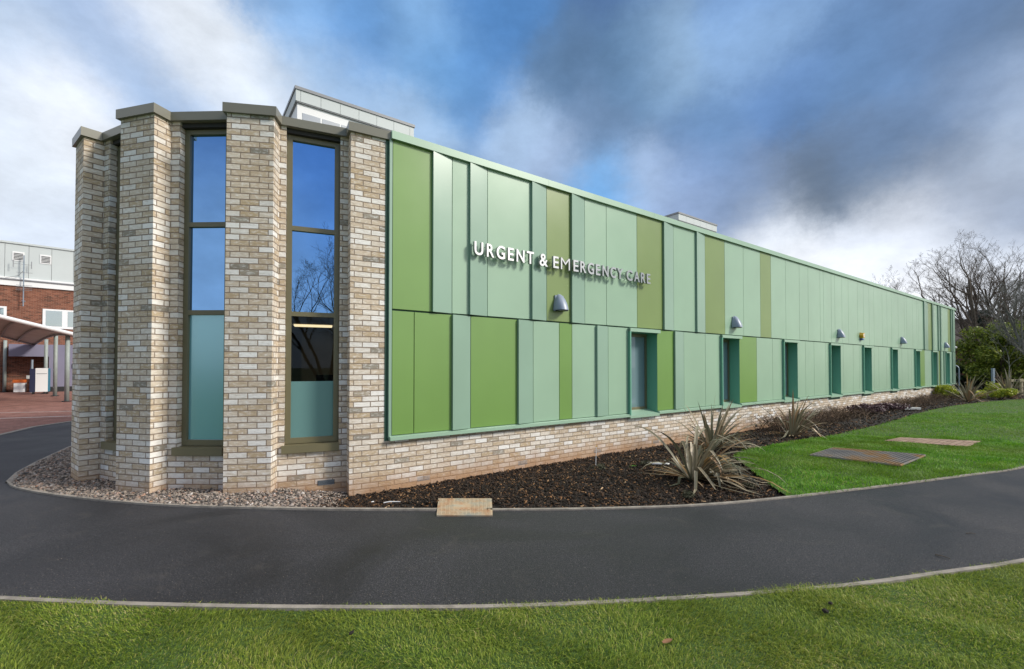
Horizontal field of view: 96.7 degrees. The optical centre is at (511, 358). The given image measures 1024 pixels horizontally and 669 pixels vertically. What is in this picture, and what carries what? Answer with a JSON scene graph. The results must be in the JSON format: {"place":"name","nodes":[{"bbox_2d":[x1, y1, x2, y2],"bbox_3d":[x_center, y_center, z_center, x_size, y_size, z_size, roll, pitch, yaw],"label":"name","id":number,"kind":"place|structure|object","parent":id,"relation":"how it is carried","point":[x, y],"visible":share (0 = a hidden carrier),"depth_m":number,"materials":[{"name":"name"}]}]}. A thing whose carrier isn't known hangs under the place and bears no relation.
{"place":"outdoors","nodes":[
{"label":"outdoors","id":0,"kind":"place"},
{"bbox_2d":[0,391,71,433],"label":"block paving","id":1,"kind":"structure","parent":0,"point":[38,408],"depth_m":16.89,"materials":[{"name":"red brick"}]},
{"bbox_2d":[13,379,26,391],"bbox_3d":[-30.157,1.686,27.883,0.560,0.750,0.540,1,-1,-43],"label":"clinical bin","id":2,"kind":"object","parent":1,"relation":"on","point":[20,385],"visible":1,"depth_m":27.72,"materials":[{"name":"white paint"}]},
{"bbox_2d":[26,360,32,392],"bbox_3d":[-29.095,1.096,27.554,0.420,2.020,0.162,1,-1,-43],"label":"sign post","id":3,"kind":"object","parent":1,"relation":"on","point":[27,376],"visible":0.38,"depth_m":27.54,"materials":[{"name":"metal"}]},
{"bbox_2d":[0,314,72,401],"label":"entrance canopy","id":4,"kind":"object","parent":1,"relation":"on","point":[22,331],"visible":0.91,"depth_m":24.29,"materials":[{"name":"white metal"}]},
{"bbox_2d":[0,240,73,391],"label":"brick building","id":5,"kind":"structure","parent":1,"relation":"on","point":[49,280],"depth_m":29.02,"materials":[{"name":"red brick"}]},
{"bbox_2d":[0,306,6,315],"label":"window","id":6,"kind":"structure","parent":5,"relation":"in","point":[3,309],"depth_m":28.04,"materials":[{"name":"white paint"}]},
{"bbox_2d":[6,255,31,305],"bbox_3d":[-30.796,-4.850,28.434,0.358,3.200,1.154,-1,-1,45],"label":"aerial","id":7,"kind":"object","parent":5,"relation":"attached to","point":[23,272],"visible":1,"depth_m":28.47,"materials":[{"name":"metal"}]},
{"bbox_2d":[42,309,72,328],"bbox_3d":[-29.469,-2.549,29.984,0.108,1.250,2.030,-1,-1,45],"label":"window","id":8,"kind":"structure","parent":5,"relation":"in","point":[60,319],"depth_m":29.74,"materials":[{"name":"white paint"}]},
{"bbox_2d":[29,368,50,393],"bbox_3d":[-27.137,1.314,26.174,0.795,1.493,0.573,1,-1,-41],"label":"linen trolley","id":9,"kind":"object","parent":1,"relation":"on","point":[39,381],"visible":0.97,"depth_m":25.99,"materials":[{"name":"white paint"}]},
{"bbox_2d":[8,344,72,391],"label":"lilac annexe","id":10,"kind":"structure","parent":1,"relation":"on","point":[23,350],"depth_m":28.47,"materials":[{"name":"paint"}]},
{"bbox_2d":[10,447,347,506],"bbox_3d":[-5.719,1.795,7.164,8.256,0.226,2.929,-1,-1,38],"label":"gravel","id":11,"kind":"structure","parent":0,"point":[64,457],"depth_m":5.80,"materials":[{"name":"beige gravel"}]},
{"bbox_2d":[0,422,1023,604],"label":"tarmac path","id":12,"kind":"structure","parent":0,"point":[372,556],"depth_m":4.08,"materials":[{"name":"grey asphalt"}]},
{"bbox_2d":[0,421,71,435],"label":"paving edge","id":13,"kind":"object","parent":12,"relation":"on","point":[31,427],"visible":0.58,"depth_m":11.76,"materials":[{"name":"concrete"}]},
{"bbox_2d":[5,446,70,482],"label":"kerb","id":14,"kind":"structure","parent":12,"relation":"on","point":[12,477],"depth_m":7.02,"materials":[{"name":"concrete"}]},
{"bbox_2d":[7,481,436,510],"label":"kerb","id":15,"kind":"structure","parent":12,"relation":"on","point":[9,483],"depth_m":5.18,"materials":[{"name":"concrete"}]},
{"bbox_2d":[0,558,1023,611],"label":"kerb","id":16,"kind":"structure","parent":12,"relation":"on","point":[296,607],"depth_m":3.06,"materials":[{"name":"concrete"}]},
{"bbox_2d":[487,466,1023,510],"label":"kerb","id":17,"kind":"structure","parent":12,"relation":"on","point":[687,505],"depth_m":5.35,"materials":[{"name":"concrete"}]},
{"bbox_2d":[0,559,1023,668],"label":"front lawn","id":18,"kind":"structure","parent":0,"point":[420,649],"depth_m":2.71,"materials":[{"name":"green plant"}]},
{"bbox_2d":[662,638,671,642],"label":"fallen leaf","id":19,"kind":"object","parent":18,"relation":"on","point":[667,640],"visible":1,"depth_m":2.61,"materials":[{"name":"brown plant"}]},
{"bbox_2d":[0,0,1023,318],"label":"sky","id":20,"kind":"structure","parent":0,"point":[856,138],"materials":[{"name":"blue"}]},
{"bbox_2d":[286,394,1023,507],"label":"bark mulch","id":21,"kind":"object","parent":0,"point":[610,463],"visible":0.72,"depth_m":6.36,"materials":[{"name":"brown wood"}]},
{"bbox_2d":[437,498,492,515],"bbox_3d":[-0.550,1.712,5.210,0.683,0.052,0.613,0,-1,0],"label":"access cover","id":22,"kind":"object","parent":21,"relation":"on","point":[462,506],"visible":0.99,"depth_m":5.16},
{"bbox_2d":[589,463,606,469],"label":"grey tuft","id":23,"kind":"object","parent":21,"relation":"on","point":[601,466],"visible":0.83,"depth_m":7.27,"materials":[{"name":"plant"}]},
{"bbox_2d":[639,460,651,465],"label":"grey tuft","id":24,"kind":"object","parent":21,"relation":"on","point":[645,462],"visible":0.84,"depth_m":7.47,"materials":[{"name":"grey plant"}]},
{"bbox_2d":[682,490,695,499],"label":"grey tuft","id":25,"kind":"object","parent":21,"relation":"on","point":[687,494],"visible":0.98,"depth_m":5.67,"materials":[{"name":"grey plant"}]},
{"bbox_2d":[629,410,789,496],"bbox_3d":[2.675,1.247,6.489,2.025,1.036,2.104,0,-1,0],"label":"flax plant","id":26,"kind":"object","parent":21,"relation":"on","point":[697,467],"visible":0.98,"depth_m":6.42,"materials":[{"name":"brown plant"}]},
{"bbox_2d":[668,393,760,449],"bbox_3d":[4.092,1.265,8.910,1.886,1.181,2.029,0,-1,9],"label":"flax plant","id":27,"kind":"object","parent":21,"relation":"on","point":[710,433],"visible":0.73,"depth_m":9.04,"materials":[{"name":"brown plant"}]},
{"bbox_2d":[740,482,757,489],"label":"grey tuft","id":28,"kind":"object","parent":21,"relation":"on","point":[748,485],"visible":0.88,"depth_m":6.09,"materials":[{"name":"grey plant"}]},
{"bbox_2d":[757,394,829,438],"bbox_3d":[6.688,1.288,10.669,1.534,1.132,1.542,0,-1,6],"label":"flax plant","id":29,"kind":"object","parent":21,"relation":"on","point":[794,427],"visible":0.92,"depth_m":10.64,"materials":[{"name":"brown plant"}]},
{"bbox_2d":[748,412,842,431],"bbox_3d":[7.429,1.664,12.096,2.220,0.532,1.712,-1,-1,38],"label":"dead shrub","id":30,"kind":"object","parent":21,"relation":"on","point":[769,420],"visible":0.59,"depth_m":12.17,"materials":[{"name":"brown plant"}]},
{"bbox_2d":[777,407,851,425],"bbox_3d":[8.479,1.696,13.218,1.868,0.506,2.370,0,-1,14],"label":"dead shrub","id":31,"kind":"object","parent":21,"relation":"on","point":[816,417],"visible":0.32,"depth_m":12.95,"materials":[{"name":"brown plant"}]},
{"bbox_2d":[799,406,876,422],"bbox_3d":[9.731,1.706,13.972,2.276,0.511,1.980,0,-1,17],"label":"dead shrub","id":32,"kind":"object","parent":21,"relation":"on","point":[838,416],"visible":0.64,"depth_m":13.74,"materials":[{"name":"brown plant"}]},
{"bbox_2d":[818,403,893,419],"bbox_3d":[10.878,1.717,14.842,2.434,0.519,2.329,0,-1,0],"label":"dead shrub","id":33,"kind":"object","parent":21,"relation":"on","point":[851,413],"visible":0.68,"depth_m":14.80,"materials":[{"name":"brown plant"}]},
{"bbox_2d":[845,403,886,415],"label":"purple plant","id":34,"kind":"object","parent":21,"relation":"on","point":[870,408],"visible":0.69,"depth_m":15.65,"materials":[{"name":"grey plant"}]},
{"bbox_2d":[860,403,887,413],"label":"purple plant","id":35,"kind":"object","parent":21,"relation":"on","point":[873,405],"visible":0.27,"depth_m":16.36,"materials":[{"name":"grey plant"}]},
{"bbox_2d":[876,402,911,410],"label":"purple plant","id":36,"kind":"object","parent":21,"relation":"on","point":[893,406],"visible":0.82,"depth_m":16.99,"materials":[{"name":"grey plant"}]},
{"bbox_2d":[876,397,933,409],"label":"dead shrub","id":37,"kind":"object","parent":21,"relation":"on","point":[897,401],"visible":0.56,"depth_m":18.04,"materials":[{"name":"brown plant"}]},
{"bbox_2d":[905,407,920,409],"bbox_3d":[15.125,1.896,17.218,0.730,0.070,0.250,0,-1,0],"label":"white flat stone","id":38,"kind":"object","parent":21,"relation":"on","point":[917,408],"visible":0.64,"depth_m":17.13,"materials":[{"name":"white stone"}]},
{"bbox_2d":[893,395,958,406],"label":"dead shrub","id":39,"kind":"object","parent":21,"relation":"on","point":[917,403],"visible":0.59,"depth_m":19.06,"materials":[{"name":"brown plant"}]},
{"bbox_2d":[910,394,961,403],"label":"dead shrub","id":40,"kind":"object","parent":21,"relation":"on","point":[935,400],"visible":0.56,"depth_m":19.98,"materials":[{"name":"brown plant"}]},
{"bbox_2d":[932,384,962,397],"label":"yellow shrub","id":41,"kind":"object","parent":21,"relation":"on","point":[948,387],"visible":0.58,"depth_m":23.23,"materials":[{"name":"green plant"}]},
{"bbox_2d":[942,372,1000,401],"bbox_3d":[20.953,1.288,20.767,2.550,1.418,1.904,0,-1,-18],"label":"flax plant","id":42,"kind":"object","parent":21,"relation":"on","point":[968,395],"visible":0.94,"depth_m":20.78,"materials":[{"name":"brown plant"}]},
{"bbox_2d":[974,390,986,398],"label":"yellow shrub","id":43,"kind":"object","parent":21,"relation":"on","point":[983,392],"visible":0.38,"depth_m":22.37,"materials":[{"name":"green plant"}]},
{"bbox_2d":[984,370,1023,398],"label":"flax plant","id":44,"kind":"object","parent":21,"relation":"on","point":[1007,382],"visible":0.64,"depth_m":22.81,"materials":[{"name":"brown plant"}]},
{"bbox_2d":[988,388,1019,399],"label":"yellow shrub","id":45,"kind":"object","parent":21,"relation":"on","point":[1002,392],"visible":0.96,"depth_m":21.91,"materials":[{"name":"green plant"}]},
{"bbox_2d":[735,458,785,495],"bbox_3d":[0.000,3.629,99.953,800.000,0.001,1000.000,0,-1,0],"label":"ground","id":46,"kind":"structure","parent":0,"point":[769,484],"depth_m":7.92,"materials":[{"name":"black soil"}]},
{"bbox_2d":[71,102,955,495],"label":"hospital building","id":47,"kind":"structure","parent":46,"relation":"on","point":[269,298],"depth_m":6.58,"materials":[{"name":"green metal"}]},
{"bbox_2d":[101,146,120,450],"bbox_3d":[-5.463,-0.892,6.395,0.619,4.330,0.200,0,-1,25],"label":"tall window","id":48,"kind":"structure","parent":47,"relation":"in","point":[107,445],"depth_m":6.52,"materials":[{"name":"brown metal"}]},
{"bbox_2d":[171,129,226,455],"bbox_3d":[-4.085,-0.898,6.031,0.669,4.330,0.200,0,-1,2],"label":"tall window","id":49,"kind":"structure","parent":47,"relation":"in","point":[205,150],"depth_m":6.09,"materials":[{"name":"blue glass"}]},
{"bbox_2d":[281,134,339,453],"bbox_3d":[-2.779,-0.893,6.341,0.724,4.330,0.369,0,-1,-19],"label":"tall window","id":50,"kind":"structure","parent":47,"relation":"in","point":[313,165],"depth_m":6.34,"materials":[{"name":"blue glass"}]},
{"bbox_2d":[282,85,414,136],"bbox_3d":[-4.296,-4.309,11.373,2.655,2.600,3.020,1,-1,-36],"label":"rooftop plant room","id":51,"kind":"object","parent":47,"relation":"on","point":[307,105],"visible":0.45,"depth_m":9.91,"materials":[{"name":"white paint"}]},
{"bbox_2d":[553,294,568,311],"bbox_3d":[0.907,-1.014,8.256,0.272,0.318,0.233,1,-1,-36],"label":"wall light","id":52,"kind":"object","parent":47,"relation":"attached to","point":[560,304],"visible":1,"depth_m":8.21,"materials":[{"name":"silver metal"}]},
{"bbox_2d":[473,241,649,283],"bbox_3d":[1.146,-1.713,8.491,4.387,0.220,0.136,1,-1,-36],"label":"sign lettering","id":53,"kind":"object","parent":47,"relation":"attached to","point":[607,271],"visible":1,"depth_m":8.22,"materials":[{"name":"metal"}]},
{"bbox_2d":[627,328,660,417],"bbox_3d":[2.664,0.316,9.997,1.029,1.875,0.778,1,-1,-32],"label":"recessed window","id":54,"kind":"structure","parent":47,"relation":"in","point":[642,343],"depth_m":10.08,"materials":[{"name":"green metal"}]},
{"bbox_2d":[665,212,717,231],"bbox_3d":[6.649,-4.207,19.099,2.718,2.658,2.620,1,-1,-36],"label":"rooftop plant room","id":55,"kind":"object","parent":47,"relation":"on","point":[692,220],"visible":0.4,"depth_m":17.87,"materials":[{"name":"white paint"}]},
{"bbox_2d":[720,335,741,408],"bbox_3d":[5.524,0.352,12.081,0.999,1.875,0.760,1,-1,-33],"label":"recessed window","id":56,"kind":"structure","parent":47,"relation":"in","point":[729,344],"depth_m":12.19,"materials":[{"name":"green metal"}]},
{"bbox_2d":[732,316,742,327],"bbox_3d":[5.894,-0.952,11.889,0.272,0.318,0.233,1,-1,-36],"label":"wall light","id":57,"kind":"object","parent":47,"relation":"attached to","point":[736,322],"visible":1,"depth_m":11.83,"materials":[{"name":"silver metal"}]},
{"bbox_2d":[782,339,799,401],"bbox_3d":[8.347,0.386,14.135,1.104,1.875,0.823,1,-1,-30],"label":"recessed window","id":58,"kind":"structure","parent":47,"relation":"in","point":[789,348],"depth_m":14.26,"materials":[{"name":"green metal"}]},
{"bbox_2d":[829,343,842,397],"bbox_3d":[11.261,0.419,16.057,1.091,1.875,0.382,1,-1,-36],"label":"recessed window","id":59,"kind":"structure","parent":47,"relation":"in","point":[834,348],"depth_m":16.30,"materials":[{"name":"green metal"}]},
{"bbox_2d":[837,329,845,337],"bbox_3d":[11.648,-0.881,16.081,0.272,0.318,0.233,1,-1,-36],"label":"wall light","id":60,"kind":"object","parent":47,"relation":"attached to","point":[840,333],"visible":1,"depth_m":16.03,"materials":[{"name":"silver metal"}]},
{"bbox_2d":[859,333,864,339],"bbox_3d":[13.404,-0.836,17.407,0.290,0.300,0.119,1,-1,-36],"label":"alarm box","id":61,"kind":"object","parent":47,"relation":"attached to","point":[861,335],"visible":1,"depth_m":17.36,"materials":[{"name":"yellow plastic"}]},
{"bbox_2d":[862,345,873,393],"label":"recessed window","id":62,"kind":"structure","parent":47,"relation":"in","point":[866,350],"depth_m":18.18,"materials":[{"name":"green metal"}]},
{"bbox_2d":[891,348,899,390],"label":"recessed window","id":63,"kind":"structure","parent":47,"relation":"in","point":[894,351],"depth_m":20.17,"materials":[{"name":"green metal"}]},
{"bbox_2d":[901,337,906,343],"bbox_3d":[17.572,-0.808,20.397,0.272,0.318,0.233,1,-1,-36],"label":"wall light","id":64,"kind":"object","parent":47,"relation":"attached to","point":[903,340],"visible":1,"depth_m":20.34,"materials":[{"name":"silver metal"}]},
{"bbox_2d":[914,349,921,388],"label":"recessed window","id":65,"kind":"structure","parent":47,"relation":"in","point":[916,351],"depth_m":22.23,"materials":[{"name":"green metal"}]},
{"bbox_2d":[931,351,937,386],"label":"recessed window","id":66,"kind":"structure","parent":47,"relation":"in","point":[933,353],"depth_m":24.02,"materials":[{"name":"green metal"}]},
{"bbox_2d":[945,352,950,384],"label":"recessed window","id":67,"kind":"structure","parent":47,"relation":"in","point":[947,354],"depth_m":25.75,"materials":[{"name":"green metal"}]},
{"bbox_2d":[734,399,1023,495],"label":"side lawn","id":68,"kind":"structure","parent":0,"point":[966,409],"depth_m":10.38,"materials":[{"name":"green plant"}]},
{"bbox_2d":[810,447,925,465],"bbox_3d":[6.294,1.715,8.056,1.611,0.029,1.264,1,-1,-38],"label":"manhole cover","id":69,"kind":"object","parent":68,"relation":"on","point":[888,458],"visible":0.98,"depth_m":7.95,"materials":[{"name":"metal"}]},
{"bbox_2d":[884,437,980,445],"bbox_3d":[8.943,1.754,9.677,1.696,0.001,1.100,-1,-1,35],"label":"paver inset","id":70,"kind":"object","parent":68,"relation":"on","point":[942,441],"visible":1,"depth_m":9.58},
{"bbox_2d":[918,393,964,401],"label":"dead shrub","id":71,"kind":"object","parent":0,"point":[938,396],"visible":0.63,"depth_m":21.60,"materials":[{"name":"brown plant"}]},
{"bbox_2d":[955,382,1023,394],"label":"earth bank","id":72,"kind":"structure","parent":0,"point":[990,390],"depth_m":31.89,"materials":[{"name":"brown soil"}]},
{"bbox_2d":[871,229,1023,385],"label":"bare tree","id":73,"kind":"object","parent":72,"relation":"on","point":[973,324],"visible":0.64,"depth_m":35.44,"materials":[{"name":"brown plant"}]},
{"bbox_2d":[956,365,959,389],"bbox_3d":[25.939,1.274,27.801,2.111,1.732,0.066,0,-1,27],"label":"handrail","id":74,"kind":"object","parent":72,"relation":"on","point":[958,376],"visible":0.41,"depth_m":27.33,"materials":[{"name":"metal"}]},
{"bbox_2d":[915,234,1023,378],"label":"bare tree","id":75,"kind":"object","parent":72,"relation":"on","point":[961,323],"visible":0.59,"depth_m":37.97,"materials":[{"name":"brown plant"}]},
{"bbox_2d":[977,309,990,338],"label":"ivy","id":76,"kind":"object","parent":75,"relation":"attached to","point":[979,323],"visible":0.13,"depth_m":36.90,"materials":[{"name":"green plant"}]},
{"bbox_2d":[955,366,990,388],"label":"evergreen shrub","id":77,"kind":"object","parent":72,"relation":"on","point":[963,379],"visible":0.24,"depth_m":31.79,"materials":[{"name":"green plant"}]},
{"bbox_2d":[955,310,1021,374],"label":"brick house","id":78,"kind":"structure","parent":72,"relation":"on","point":[957,332],"depth_m":49.89,"materials":[{"name":"brick"}]},
{"bbox_2d":[955,319,1023,385],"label":"evergreen shrub","id":79,"kind":"object","parent":72,"relation":"on","point":[985,362],"visible":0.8,"depth_m":30.91,"materials":[{"name":"green plant"}]},
{"bbox_2d":[955,233,1023,374],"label":"bare tree","id":80,"kind":"object","parent":72,"relation":"on","point":[1003,274],"visible":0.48,"depth_m":39.14,"materials":[{"name":"brown plant"}]},
{"bbox_2d":[991,368,994,390],"bbox_3d":[28.055,1.377,26.535,0.130,1.584,0.130,0,-1,0],"label":"metal post","id":81,"kind":"object","parent":72,"relation":"on","point":[992,374],"visible":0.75,"depth_m":26.51,"materials":[{"name":"metal"}]},
{"bbox_2d":[983,381,1004,391],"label":"yellow shrub","id":82,"kind":"object","parent":72,"relation":"on","point":[991,385],"visible":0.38,"depth_m":24.68,"materials":[{"name":"green plant"}]},
{"bbox_2d":[978,272,1023,354],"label":"bare tree","id":83,"kind":"object","parent":72,"relation":"on","point":[1013,323],"visible":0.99,"depth_m":29.04,"materials":[{"name":"brown plant"}]},
{"bbox_2d":[984,327,1023,385],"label":"sapling","id":84,"kind":"object","parent":72,"relation":"on","point":[1005,347],"visible":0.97,"depth_m":25.40,"materials":[{"name":"brown plant"}]},
{"bbox_2d":[1009,379,1023,394],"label":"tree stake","id":85,"kind":"object","parent":72,"relation":"on","point":[1021,385],"visible":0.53,"depth_m":24.82,"materials":[{"name":"brown wood"}]}
]}

